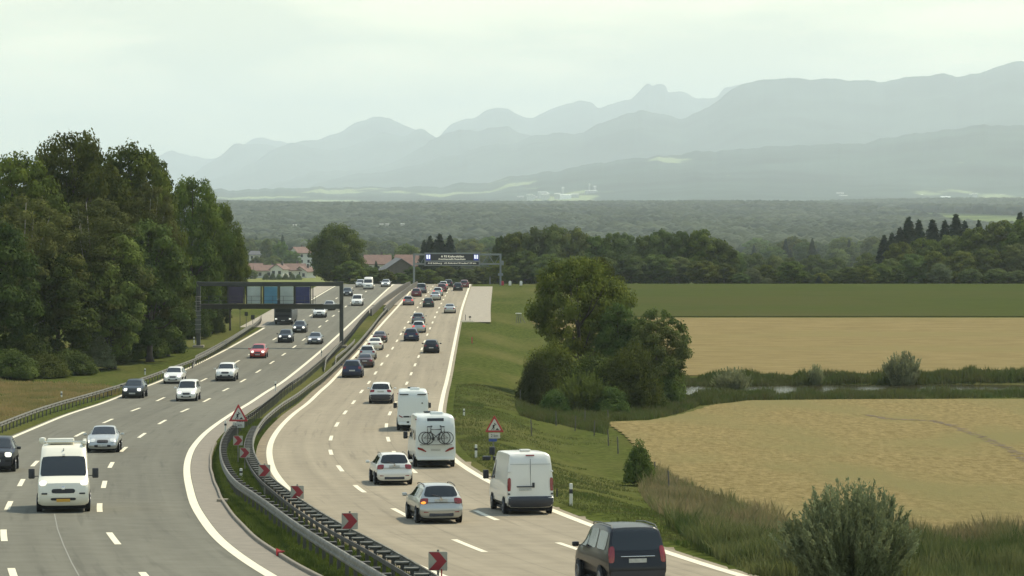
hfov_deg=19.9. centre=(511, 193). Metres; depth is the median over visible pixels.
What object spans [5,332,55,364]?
shrub
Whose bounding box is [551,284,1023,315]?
green field
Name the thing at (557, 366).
shrub
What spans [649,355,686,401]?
shrub
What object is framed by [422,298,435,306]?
hatchback car
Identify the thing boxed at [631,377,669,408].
shrub
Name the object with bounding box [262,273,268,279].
shrub
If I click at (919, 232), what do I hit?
tree
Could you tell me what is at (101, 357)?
shrub
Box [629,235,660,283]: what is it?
tree
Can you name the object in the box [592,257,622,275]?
tree
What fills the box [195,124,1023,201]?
foothill
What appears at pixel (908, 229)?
tree
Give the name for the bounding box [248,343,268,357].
hatchback car
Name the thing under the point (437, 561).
chevron board
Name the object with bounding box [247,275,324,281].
meadow
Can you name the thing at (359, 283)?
hatchback car
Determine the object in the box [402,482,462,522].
estate car
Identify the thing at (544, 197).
building
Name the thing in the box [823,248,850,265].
tree
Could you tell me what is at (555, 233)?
tree
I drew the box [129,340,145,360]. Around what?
shrub
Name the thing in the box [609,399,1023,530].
hay field
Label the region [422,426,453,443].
bicycle
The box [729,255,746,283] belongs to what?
tree
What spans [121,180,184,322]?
tree
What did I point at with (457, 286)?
hatchback car
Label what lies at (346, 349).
crash barrier
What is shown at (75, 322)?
tree
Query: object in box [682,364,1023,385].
bank grass
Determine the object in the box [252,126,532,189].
mountain
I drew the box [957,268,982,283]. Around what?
shrub
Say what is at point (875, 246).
tree
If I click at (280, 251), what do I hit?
tree
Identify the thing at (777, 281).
shrub
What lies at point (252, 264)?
house
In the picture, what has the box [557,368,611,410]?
shrub
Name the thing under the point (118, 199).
tree
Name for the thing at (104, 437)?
saloon car
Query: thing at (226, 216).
tree
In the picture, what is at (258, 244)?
tree
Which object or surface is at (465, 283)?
hatchback car
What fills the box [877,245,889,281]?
tree
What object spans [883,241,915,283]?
tree
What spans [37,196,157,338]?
tree
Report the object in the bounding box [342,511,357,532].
chevron board
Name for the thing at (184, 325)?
tree
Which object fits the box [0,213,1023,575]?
ground
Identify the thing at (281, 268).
house
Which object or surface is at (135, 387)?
hatchback car
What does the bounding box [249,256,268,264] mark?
tree
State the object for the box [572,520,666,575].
people carrier
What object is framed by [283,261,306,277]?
house
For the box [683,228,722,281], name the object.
tree
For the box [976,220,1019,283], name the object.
tree
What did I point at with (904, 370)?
shrub
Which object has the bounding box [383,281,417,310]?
barrier wall
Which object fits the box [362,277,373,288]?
delivery van
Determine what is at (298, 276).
shrub
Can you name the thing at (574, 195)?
building
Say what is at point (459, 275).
tree
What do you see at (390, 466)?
estate car
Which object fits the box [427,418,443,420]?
high window
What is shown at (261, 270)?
house
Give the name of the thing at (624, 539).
rear window
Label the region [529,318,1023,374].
grain field
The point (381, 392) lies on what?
suv
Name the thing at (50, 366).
shrub
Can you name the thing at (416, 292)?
hatchback car
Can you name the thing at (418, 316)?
estate car
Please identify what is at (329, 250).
tree
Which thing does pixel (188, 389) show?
people carrier
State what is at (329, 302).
saloon car
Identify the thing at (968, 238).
tree
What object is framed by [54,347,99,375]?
shrub
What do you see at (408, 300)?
hatchback car
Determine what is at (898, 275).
shrub
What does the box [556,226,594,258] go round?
tree
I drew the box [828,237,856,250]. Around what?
tree
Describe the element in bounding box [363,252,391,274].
house
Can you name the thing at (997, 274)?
shrub
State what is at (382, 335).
saloon car
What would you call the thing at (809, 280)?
shrub
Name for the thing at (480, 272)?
tree
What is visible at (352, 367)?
hatchback car
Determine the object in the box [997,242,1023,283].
tree
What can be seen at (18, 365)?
shrub
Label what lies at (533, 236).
tree
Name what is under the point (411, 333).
hatchback car
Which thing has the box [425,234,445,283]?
tree
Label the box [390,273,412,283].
tree
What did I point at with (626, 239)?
tree
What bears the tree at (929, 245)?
on the ground at (498, 349)
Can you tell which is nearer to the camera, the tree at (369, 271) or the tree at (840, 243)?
the tree at (369, 271)
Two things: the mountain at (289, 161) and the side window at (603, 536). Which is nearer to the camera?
the side window at (603, 536)
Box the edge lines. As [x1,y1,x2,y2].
[12,284,747,575]
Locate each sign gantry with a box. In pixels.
[193,281,346,347]
[413,253,503,284]
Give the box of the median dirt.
[256,306,409,572]
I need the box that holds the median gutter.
[191,306,372,575]
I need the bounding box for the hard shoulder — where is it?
[241,286,332,326]
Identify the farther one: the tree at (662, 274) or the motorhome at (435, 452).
the tree at (662, 274)
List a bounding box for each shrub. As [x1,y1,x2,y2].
[0,347,40,378]
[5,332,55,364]
[27,351,71,378]
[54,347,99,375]
[74,332,117,369]
[97,326,134,362]
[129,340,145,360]
[139,321,171,357]
[164,321,187,353]
[174,294,213,338]
[203,309,226,333]
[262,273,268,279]
[269,273,275,279]
[276,274,281,279]
[282,274,288,279]
[288,273,294,279]
[295,274,301,279]
[514,351,555,405]
[518,336,581,392]
[539,388,570,411]
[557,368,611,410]
[559,347,630,407]
[588,385,630,413]
[599,339,663,407]
[622,438,657,484]
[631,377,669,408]
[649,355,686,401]
[709,366,752,390]
[731,273,750,283]
[742,268,762,283]
[756,264,777,283]
[762,278,773,283]
[769,477,921,575]
[774,271,788,283]
[775,261,808,283]
[778,537,793,563]
[800,274,816,283]
[808,363,824,384]
[814,273,832,283]
[815,276,823,283]
[825,269,843,283]
[836,267,861,283]
[856,265,879,283]
[870,263,893,283]
[881,350,921,384]
[886,265,904,283]
[925,263,952,283]
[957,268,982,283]
[984,268,1009,283]
[1007,270,1023,283]
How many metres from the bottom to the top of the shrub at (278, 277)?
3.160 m
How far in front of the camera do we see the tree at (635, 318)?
274.49 m
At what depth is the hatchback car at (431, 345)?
333.64 m
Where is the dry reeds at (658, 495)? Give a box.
[637,459,793,534]
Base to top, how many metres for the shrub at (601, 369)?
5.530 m
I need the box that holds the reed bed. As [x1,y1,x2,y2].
[899,523,1023,575]
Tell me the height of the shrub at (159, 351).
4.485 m
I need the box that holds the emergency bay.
[462,286,492,321]
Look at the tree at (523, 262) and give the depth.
661.39 m
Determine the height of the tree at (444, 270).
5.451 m
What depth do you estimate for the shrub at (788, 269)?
638.44 m
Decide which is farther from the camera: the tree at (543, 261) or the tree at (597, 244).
the tree at (597, 244)
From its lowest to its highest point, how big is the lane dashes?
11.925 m
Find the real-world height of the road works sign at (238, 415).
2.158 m
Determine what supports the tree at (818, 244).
on the ground at (498, 349)
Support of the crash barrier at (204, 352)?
on the ground at (498, 349)
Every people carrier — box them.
[174,379,200,400]
[350,294,363,305]
[415,283,427,292]
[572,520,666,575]
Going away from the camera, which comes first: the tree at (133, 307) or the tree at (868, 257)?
the tree at (133, 307)
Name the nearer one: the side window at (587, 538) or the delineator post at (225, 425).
the side window at (587, 538)
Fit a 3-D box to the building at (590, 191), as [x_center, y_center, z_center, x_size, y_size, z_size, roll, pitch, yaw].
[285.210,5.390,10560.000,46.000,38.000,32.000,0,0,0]
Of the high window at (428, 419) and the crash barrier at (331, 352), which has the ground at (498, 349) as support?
the crash barrier at (331, 352)
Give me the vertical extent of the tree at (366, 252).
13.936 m
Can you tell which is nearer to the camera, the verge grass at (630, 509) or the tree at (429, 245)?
the verge grass at (630, 509)
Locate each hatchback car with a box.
[120,378,147,397]
[162,366,185,383]
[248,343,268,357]
[291,320,307,332]
[341,359,365,377]
[344,287,353,295]
[355,279,363,286]
[358,345,378,359]
[402,296,415,304]
[402,328,420,340]
[410,288,422,296]
[411,321,427,332]
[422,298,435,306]
[422,339,441,352]
[432,287,443,295]
[437,283,446,291]
[445,279,452,286]
[453,283,462,290]
[459,280,469,287]
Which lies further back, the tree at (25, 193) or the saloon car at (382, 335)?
the saloon car at (382, 335)
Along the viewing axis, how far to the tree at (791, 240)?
1586.31 m
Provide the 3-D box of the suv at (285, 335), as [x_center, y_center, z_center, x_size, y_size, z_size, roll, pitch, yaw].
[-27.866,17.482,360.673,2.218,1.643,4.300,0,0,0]
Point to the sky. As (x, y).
(201, 78)
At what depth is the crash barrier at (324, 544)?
107.25 m
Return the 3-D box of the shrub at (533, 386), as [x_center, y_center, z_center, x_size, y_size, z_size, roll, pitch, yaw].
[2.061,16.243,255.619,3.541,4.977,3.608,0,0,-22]
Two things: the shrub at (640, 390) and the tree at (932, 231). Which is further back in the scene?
the tree at (932, 231)
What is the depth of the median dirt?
205.02 m
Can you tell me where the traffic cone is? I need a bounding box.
[276,548,284,555]
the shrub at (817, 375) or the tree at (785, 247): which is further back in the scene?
the tree at (785, 247)
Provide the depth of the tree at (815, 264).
897.84 m
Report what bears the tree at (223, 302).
on the ground at (498, 349)
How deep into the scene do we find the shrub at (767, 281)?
639.64 m
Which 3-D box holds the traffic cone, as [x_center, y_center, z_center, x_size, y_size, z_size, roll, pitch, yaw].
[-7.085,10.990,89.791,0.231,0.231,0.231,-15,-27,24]
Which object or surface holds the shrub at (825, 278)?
on the ground at (498, 349)
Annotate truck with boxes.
[274,297,297,323]
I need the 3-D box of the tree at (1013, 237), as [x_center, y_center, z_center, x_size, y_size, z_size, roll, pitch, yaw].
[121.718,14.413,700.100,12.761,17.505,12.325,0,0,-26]
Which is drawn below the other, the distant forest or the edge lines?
the edge lines
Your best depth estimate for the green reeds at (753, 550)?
90.11 m
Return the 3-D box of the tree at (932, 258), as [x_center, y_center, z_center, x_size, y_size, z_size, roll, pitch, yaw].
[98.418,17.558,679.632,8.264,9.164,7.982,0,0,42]
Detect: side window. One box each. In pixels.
[582,529,590,544]
[588,528,598,546]
[597,530,607,549]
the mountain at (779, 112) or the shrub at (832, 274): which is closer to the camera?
the shrub at (832, 274)
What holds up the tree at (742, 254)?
on the ground at (498, 349)
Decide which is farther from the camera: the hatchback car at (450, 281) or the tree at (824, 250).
the tree at (824, 250)
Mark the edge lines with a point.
(211, 530)
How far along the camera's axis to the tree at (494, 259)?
688.80 m
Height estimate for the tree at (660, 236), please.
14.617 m
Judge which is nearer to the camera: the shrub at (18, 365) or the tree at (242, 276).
the shrub at (18, 365)
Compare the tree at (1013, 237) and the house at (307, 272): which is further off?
the house at (307, 272)
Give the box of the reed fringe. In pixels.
[891,511,1023,544]
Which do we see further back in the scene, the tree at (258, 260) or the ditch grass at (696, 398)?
the tree at (258, 260)
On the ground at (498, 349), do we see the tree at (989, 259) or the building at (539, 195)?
the tree at (989, 259)
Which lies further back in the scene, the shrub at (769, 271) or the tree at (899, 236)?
the tree at (899, 236)
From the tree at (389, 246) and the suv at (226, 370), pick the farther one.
the tree at (389, 246)
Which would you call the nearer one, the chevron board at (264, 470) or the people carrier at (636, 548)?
the people carrier at (636, 548)
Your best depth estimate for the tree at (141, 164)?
326.24 m
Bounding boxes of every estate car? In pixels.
[366,451,411,484]
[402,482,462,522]
[410,313,426,323]
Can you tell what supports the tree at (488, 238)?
on the ground at (498, 349)
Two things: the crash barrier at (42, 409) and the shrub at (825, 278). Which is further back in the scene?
the shrub at (825, 278)
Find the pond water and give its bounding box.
[684,384,1023,394]
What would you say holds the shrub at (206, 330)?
on the ground at (498, 349)
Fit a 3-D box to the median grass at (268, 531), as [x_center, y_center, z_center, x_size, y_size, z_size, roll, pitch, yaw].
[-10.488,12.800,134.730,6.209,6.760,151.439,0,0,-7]
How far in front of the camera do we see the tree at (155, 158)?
334.68 m
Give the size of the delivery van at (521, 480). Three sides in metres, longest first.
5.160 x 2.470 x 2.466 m
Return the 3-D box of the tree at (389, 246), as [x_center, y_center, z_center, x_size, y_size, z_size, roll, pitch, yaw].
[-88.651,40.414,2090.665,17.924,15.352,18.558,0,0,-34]
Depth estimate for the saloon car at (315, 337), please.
355.50 m
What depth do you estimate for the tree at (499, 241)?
689.30 m
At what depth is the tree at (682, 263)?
661.27 m
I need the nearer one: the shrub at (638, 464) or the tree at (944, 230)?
the shrub at (638, 464)
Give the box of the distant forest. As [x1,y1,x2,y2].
[180,197,1023,259]
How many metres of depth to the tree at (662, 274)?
656.80 m
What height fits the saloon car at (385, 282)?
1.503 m
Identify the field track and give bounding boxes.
[865,415,1023,459]
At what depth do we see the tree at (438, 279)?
639.67 m
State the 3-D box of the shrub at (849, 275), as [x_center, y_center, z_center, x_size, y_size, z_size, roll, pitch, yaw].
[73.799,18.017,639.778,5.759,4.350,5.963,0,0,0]
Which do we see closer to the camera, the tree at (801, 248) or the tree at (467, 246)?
the tree at (467, 246)
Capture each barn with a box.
[379,258,412,283]
[394,255,419,266]
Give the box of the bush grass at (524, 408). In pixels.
[514,397,612,433]
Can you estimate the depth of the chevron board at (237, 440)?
153.92 m
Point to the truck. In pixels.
(285, 315)
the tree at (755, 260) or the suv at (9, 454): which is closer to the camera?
the suv at (9, 454)
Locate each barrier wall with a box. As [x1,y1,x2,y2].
[370,281,410,315]
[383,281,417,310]
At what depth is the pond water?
295.84 m
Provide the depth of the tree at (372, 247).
1901.99 m
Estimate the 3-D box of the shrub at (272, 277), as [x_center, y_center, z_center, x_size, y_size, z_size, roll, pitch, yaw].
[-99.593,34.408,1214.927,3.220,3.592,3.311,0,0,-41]
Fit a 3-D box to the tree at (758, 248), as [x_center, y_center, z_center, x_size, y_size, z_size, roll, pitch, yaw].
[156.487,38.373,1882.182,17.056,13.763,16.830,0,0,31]
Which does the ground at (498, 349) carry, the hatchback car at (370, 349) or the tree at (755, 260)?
the tree at (755, 260)
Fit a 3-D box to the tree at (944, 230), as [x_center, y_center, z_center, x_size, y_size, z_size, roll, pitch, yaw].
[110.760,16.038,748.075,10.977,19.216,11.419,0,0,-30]
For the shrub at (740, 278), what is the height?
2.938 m
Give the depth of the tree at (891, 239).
724.52 m
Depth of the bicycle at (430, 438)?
148.38 m
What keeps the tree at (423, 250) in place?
on the ground at (498, 349)
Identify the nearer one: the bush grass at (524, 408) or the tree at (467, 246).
the bush grass at (524, 408)
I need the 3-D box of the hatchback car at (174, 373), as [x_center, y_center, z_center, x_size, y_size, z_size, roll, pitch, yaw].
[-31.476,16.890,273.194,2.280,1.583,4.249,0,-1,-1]
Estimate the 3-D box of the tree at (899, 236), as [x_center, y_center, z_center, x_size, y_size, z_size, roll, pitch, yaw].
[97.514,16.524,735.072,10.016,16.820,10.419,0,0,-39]
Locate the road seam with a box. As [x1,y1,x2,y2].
[54,514,79,575]
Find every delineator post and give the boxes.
[224,421,226,431]
[569,483,572,505]
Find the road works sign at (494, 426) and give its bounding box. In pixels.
[482,416,503,460]
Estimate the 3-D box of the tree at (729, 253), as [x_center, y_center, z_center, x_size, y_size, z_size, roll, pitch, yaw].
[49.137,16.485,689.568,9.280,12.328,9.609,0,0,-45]
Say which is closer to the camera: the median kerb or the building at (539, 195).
the median kerb
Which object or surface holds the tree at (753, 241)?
on the ground at (498, 349)
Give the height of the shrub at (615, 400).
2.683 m
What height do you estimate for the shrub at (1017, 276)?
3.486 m
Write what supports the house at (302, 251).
on the ground at (498, 349)
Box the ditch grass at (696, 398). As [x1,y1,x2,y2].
[609,384,1023,420]
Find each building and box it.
[526,194,532,200]
[538,192,546,198]
[541,194,547,200]
[554,193,560,198]
[560,194,570,199]
[571,194,578,197]
[585,190,596,193]
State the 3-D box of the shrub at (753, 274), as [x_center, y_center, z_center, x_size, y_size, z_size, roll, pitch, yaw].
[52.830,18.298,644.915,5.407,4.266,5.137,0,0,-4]
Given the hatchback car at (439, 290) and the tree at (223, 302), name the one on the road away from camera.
the hatchback car at (439, 290)
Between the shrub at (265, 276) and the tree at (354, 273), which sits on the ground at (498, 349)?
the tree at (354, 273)
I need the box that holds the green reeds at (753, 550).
[664,505,802,575]
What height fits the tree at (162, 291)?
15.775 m
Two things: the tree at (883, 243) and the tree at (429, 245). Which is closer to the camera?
the tree at (883, 243)
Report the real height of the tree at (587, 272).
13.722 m
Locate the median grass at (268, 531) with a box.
[213,417,409,575]
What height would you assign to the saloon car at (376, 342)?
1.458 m
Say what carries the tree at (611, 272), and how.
on the ground at (498, 349)
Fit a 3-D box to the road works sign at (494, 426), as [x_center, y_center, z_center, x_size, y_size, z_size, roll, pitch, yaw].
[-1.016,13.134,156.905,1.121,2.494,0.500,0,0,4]
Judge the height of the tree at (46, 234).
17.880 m
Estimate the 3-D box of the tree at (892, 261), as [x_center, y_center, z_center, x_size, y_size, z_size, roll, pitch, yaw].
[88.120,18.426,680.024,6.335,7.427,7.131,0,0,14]
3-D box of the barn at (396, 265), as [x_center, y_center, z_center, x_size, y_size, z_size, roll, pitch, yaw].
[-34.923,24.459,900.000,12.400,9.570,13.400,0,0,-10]
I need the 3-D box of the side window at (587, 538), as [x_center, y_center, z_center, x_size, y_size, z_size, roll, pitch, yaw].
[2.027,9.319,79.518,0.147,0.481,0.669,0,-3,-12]
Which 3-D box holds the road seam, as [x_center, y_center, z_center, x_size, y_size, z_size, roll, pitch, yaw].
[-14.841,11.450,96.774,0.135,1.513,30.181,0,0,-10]
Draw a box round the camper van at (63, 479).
[28,437,98,511]
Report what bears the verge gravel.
on the ground at (498, 349)
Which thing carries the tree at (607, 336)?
on the ground at (498, 349)
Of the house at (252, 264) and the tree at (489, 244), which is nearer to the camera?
the house at (252, 264)
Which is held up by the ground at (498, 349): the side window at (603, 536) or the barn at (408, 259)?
the barn at (408, 259)
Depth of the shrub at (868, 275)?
643.59 m
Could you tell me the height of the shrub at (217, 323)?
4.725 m
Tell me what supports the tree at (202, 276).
on the ground at (498, 349)
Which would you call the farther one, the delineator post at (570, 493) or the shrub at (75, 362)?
the shrub at (75, 362)
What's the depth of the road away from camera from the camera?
137.91 m
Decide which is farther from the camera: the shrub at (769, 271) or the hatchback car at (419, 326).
the shrub at (769, 271)
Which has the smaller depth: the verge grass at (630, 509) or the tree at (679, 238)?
the verge grass at (630, 509)
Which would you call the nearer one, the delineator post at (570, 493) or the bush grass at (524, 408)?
the delineator post at (570, 493)
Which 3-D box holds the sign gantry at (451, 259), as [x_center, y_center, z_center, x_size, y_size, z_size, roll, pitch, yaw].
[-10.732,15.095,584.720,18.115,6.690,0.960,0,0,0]
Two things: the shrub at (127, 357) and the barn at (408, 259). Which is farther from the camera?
the barn at (408, 259)
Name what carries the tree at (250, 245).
on the ground at (498, 349)
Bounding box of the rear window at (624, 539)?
[612,528,660,550]
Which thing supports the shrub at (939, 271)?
on the ground at (498, 349)
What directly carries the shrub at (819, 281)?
on the ground at (498, 349)
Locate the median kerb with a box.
[209,442,322,575]
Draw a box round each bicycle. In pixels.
[418,425,449,443]
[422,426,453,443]
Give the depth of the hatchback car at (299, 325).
385.59 m
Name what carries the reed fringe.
on the ground at (498, 349)
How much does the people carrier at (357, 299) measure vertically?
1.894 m
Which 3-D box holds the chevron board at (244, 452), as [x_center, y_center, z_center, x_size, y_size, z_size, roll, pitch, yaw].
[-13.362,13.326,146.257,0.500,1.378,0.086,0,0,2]
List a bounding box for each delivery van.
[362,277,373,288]
[483,449,553,513]
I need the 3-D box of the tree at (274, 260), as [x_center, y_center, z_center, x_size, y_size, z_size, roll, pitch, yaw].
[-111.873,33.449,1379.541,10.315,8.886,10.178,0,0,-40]
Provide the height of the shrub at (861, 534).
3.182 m
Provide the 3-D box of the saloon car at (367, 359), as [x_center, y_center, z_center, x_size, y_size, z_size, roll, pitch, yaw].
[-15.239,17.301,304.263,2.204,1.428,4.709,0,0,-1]
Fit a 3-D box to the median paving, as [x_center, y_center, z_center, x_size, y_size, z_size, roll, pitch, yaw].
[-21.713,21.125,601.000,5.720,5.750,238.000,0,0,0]
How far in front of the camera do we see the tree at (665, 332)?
266.14 m
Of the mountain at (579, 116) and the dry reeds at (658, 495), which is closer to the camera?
the dry reeds at (658, 495)
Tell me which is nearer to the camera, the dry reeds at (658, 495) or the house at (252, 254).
the dry reeds at (658, 495)
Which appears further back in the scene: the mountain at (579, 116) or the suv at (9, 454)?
the mountain at (579, 116)
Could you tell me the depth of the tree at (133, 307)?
298.31 m
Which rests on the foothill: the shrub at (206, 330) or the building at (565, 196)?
the building at (565, 196)
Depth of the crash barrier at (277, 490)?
103.24 m
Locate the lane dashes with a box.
[0,285,576,575]
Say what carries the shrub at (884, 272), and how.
on the ground at (498, 349)
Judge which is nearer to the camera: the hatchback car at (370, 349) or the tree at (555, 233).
the hatchback car at (370, 349)
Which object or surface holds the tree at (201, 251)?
on the ground at (498, 349)
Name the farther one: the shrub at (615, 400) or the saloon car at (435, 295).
the saloon car at (435, 295)
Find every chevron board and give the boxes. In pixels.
[233,435,242,461]
[240,447,249,468]
[259,463,269,494]
[291,484,303,498]
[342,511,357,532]
[428,549,446,575]
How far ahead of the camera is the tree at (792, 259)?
898.80 m
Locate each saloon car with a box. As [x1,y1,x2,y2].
[83,425,123,451]
[306,332,323,343]
[322,300,336,309]
[355,353,375,366]
[366,337,384,349]
[371,331,388,342]
[380,279,391,286]
[430,291,440,299]
[443,304,456,312]
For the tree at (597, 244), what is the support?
on the ground at (498, 349)
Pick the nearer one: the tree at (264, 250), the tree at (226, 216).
the tree at (226, 216)
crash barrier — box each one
[0,315,261,432]
[192,325,249,367]
[219,310,391,575]
[244,307,438,575]
[324,332,349,371]
[334,339,354,363]
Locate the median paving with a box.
[372,284,405,304]
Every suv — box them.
[0,435,20,470]
[214,362,238,380]
[277,329,294,342]
[312,309,327,317]
[367,382,395,403]
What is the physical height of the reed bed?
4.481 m
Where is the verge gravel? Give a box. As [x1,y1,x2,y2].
[467,462,674,549]
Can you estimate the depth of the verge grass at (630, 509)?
159.60 m
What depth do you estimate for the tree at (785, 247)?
1532.96 m
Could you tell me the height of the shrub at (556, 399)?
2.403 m
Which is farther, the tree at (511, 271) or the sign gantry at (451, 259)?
the tree at (511, 271)
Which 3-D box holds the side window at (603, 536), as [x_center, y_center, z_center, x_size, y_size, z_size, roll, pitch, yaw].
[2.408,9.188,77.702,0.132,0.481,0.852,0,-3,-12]
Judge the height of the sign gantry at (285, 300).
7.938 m
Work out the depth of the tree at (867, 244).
1612.32 m
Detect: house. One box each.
[248,249,260,259]
[249,261,262,266]
[253,263,273,277]
[268,261,290,277]
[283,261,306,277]
[289,245,311,266]
[297,264,315,277]
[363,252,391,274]
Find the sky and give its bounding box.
[0,0,1023,158]
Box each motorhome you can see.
[393,387,430,429]
[403,411,455,466]
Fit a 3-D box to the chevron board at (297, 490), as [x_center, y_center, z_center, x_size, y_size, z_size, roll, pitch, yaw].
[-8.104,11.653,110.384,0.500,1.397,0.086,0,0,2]
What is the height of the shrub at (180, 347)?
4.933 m
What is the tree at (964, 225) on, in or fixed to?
on the ground at (498, 349)
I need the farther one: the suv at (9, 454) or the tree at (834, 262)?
the tree at (834, 262)
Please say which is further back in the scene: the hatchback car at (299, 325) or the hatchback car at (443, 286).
the hatchback car at (443, 286)
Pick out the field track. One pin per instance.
(970, 434)
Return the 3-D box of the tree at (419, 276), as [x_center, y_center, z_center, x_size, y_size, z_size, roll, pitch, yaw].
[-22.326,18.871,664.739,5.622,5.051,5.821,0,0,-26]
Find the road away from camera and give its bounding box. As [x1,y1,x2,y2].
[265,284,756,575]
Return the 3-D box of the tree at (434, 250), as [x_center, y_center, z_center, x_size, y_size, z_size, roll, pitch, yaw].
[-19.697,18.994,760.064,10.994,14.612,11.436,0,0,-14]
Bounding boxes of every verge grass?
[0,377,121,421]
[453,383,803,575]
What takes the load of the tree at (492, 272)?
on the ground at (498, 349)
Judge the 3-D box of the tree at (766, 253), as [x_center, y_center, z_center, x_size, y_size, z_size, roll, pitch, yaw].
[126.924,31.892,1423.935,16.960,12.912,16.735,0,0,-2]
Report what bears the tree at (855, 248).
on the ground at (498, 349)
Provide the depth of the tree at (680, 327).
269.41 m
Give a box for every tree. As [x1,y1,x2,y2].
[0,148,75,333]
[0,193,91,335]
[0,221,45,354]
[10,250,105,355]
[13,161,79,343]
[20,127,134,353]
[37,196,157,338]
[68,163,136,328]
[78,232,153,368]
[84,137,191,321]
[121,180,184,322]
[122,217,197,361]
[132,145,176,219]
[145,255,196,355]
[173,175,236,303]
[180,251,221,318]
[192,202,249,296]
[211,287,229,314]
[218,245,251,330]
[222,311,232,326]
[243,240,257,262]
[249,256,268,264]
[249,269,257,278]
[255,238,276,253]
[259,238,272,262]
[265,256,283,264]
[270,238,279,244]
[271,241,288,261]
[283,251,301,262]
[305,222,367,281]
[332,260,368,283]
[346,244,369,260]
[360,267,383,283]
[362,240,379,254]
[373,269,397,283]
[378,240,397,254]
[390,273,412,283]
[392,243,419,259]
[403,266,425,282]
[417,240,427,269]
[418,269,439,283]
[422,236,435,277]
[423,239,442,283]
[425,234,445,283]
[433,276,444,283]
[434,266,456,279]
[443,237,458,244]
[445,235,462,271]
[451,268,476,283]
[454,239,489,269]
[470,266,495,283]
[478,236,495,261]
[478,240,495,266]
[484,260,506,283]
[487,247,510,278]
[491,235,504,281]
[498,232,529,282]
[501,265,522,283]
[503,250,539,283]
[518,226,553,283]
[524,254,638,362]
[528,253,565,280]
[538,223,575,262]
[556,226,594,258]
[574,255,620,359]
[581,236,610,259]
[590,302,641,364]
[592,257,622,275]
[599,232,631,274]
[610,254,651,283]
[613,232,639,280]
[621,316,655,334]
[623,306,693,379]
[626,319,692,384]
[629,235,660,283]
[639,254,676,283]
[642,228,680,283]
[659,256,696,283]
[666,231,702,280]
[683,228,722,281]
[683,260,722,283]
[706,238,740,283]
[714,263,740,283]
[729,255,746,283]
[736,250,752,271]
[741,238,769,249]
[743,242,768,250]
[743,243,766,255]
[744,253,767,283]
[757,246,788,262]
[764,255,783,283]
[775,236,804,259]
[781,239,789,257]
[784,257,805,283]
[792,242,809,265]
[800,254,831,283]
[807,238,816,260]
[814,241,822,258]
[819,244,829,258]
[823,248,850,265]
[823,256,846,281]
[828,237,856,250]
[843,247,857,266]
[850,244,860,262]
[852,252,876,283]
[859,236,880,259]
[868,242,879,262]
[874,235,889,263]
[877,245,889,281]
[882,258,902,282]
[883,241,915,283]
[887,233,895,244]
[895,227,905,250]
[899,253,929,283]
[901,216,918,249]
[909,237,949,283]
[914,219,924,247]
[920,251,953,283]
[922,219,940,246]
[937,235,959,283]
[939,220,949,239]
[944,214,963,248]
[948,250,978,283]
[953,227,998,260]
[961,220,970,249]
[971,247,1004,283]
[973,219,982,248]
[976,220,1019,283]
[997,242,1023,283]
[999,219,1023,277]
[1003,211,1023,283]
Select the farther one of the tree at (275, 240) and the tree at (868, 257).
the tree at (275, 240)
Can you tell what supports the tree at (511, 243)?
on the ground at (498, 349)
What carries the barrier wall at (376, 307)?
on the median paving
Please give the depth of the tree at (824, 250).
1992.98 m
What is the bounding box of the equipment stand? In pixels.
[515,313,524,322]
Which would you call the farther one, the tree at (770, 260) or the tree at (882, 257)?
the tree at (770, 260)
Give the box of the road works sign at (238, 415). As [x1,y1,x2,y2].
[229,404,247,434]
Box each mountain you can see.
[0,137,287,186]
[170,129,435,192]
[173,83,738,189]
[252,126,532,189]
[308,61,1023,187]
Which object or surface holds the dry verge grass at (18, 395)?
on the ground at (498, 349)
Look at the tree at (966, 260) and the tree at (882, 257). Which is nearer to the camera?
the tree at (966, 260)
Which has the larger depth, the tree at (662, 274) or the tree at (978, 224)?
the tree at (978, 224)
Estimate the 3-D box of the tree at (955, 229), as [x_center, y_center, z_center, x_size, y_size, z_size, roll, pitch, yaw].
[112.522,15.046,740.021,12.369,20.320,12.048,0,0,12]
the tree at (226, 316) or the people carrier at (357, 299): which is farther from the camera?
the people carrier at (357, 299)
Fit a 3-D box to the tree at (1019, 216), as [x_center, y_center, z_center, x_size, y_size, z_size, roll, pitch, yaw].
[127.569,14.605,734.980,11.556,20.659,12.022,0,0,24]
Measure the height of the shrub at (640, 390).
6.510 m
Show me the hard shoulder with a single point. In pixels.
(268, 317)
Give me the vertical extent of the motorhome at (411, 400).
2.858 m
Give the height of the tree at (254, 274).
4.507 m
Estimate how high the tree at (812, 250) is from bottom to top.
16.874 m
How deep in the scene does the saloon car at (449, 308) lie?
448.12 m
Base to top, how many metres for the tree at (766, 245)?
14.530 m
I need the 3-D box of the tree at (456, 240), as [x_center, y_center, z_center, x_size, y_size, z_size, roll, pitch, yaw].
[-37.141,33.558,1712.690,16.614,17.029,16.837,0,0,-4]

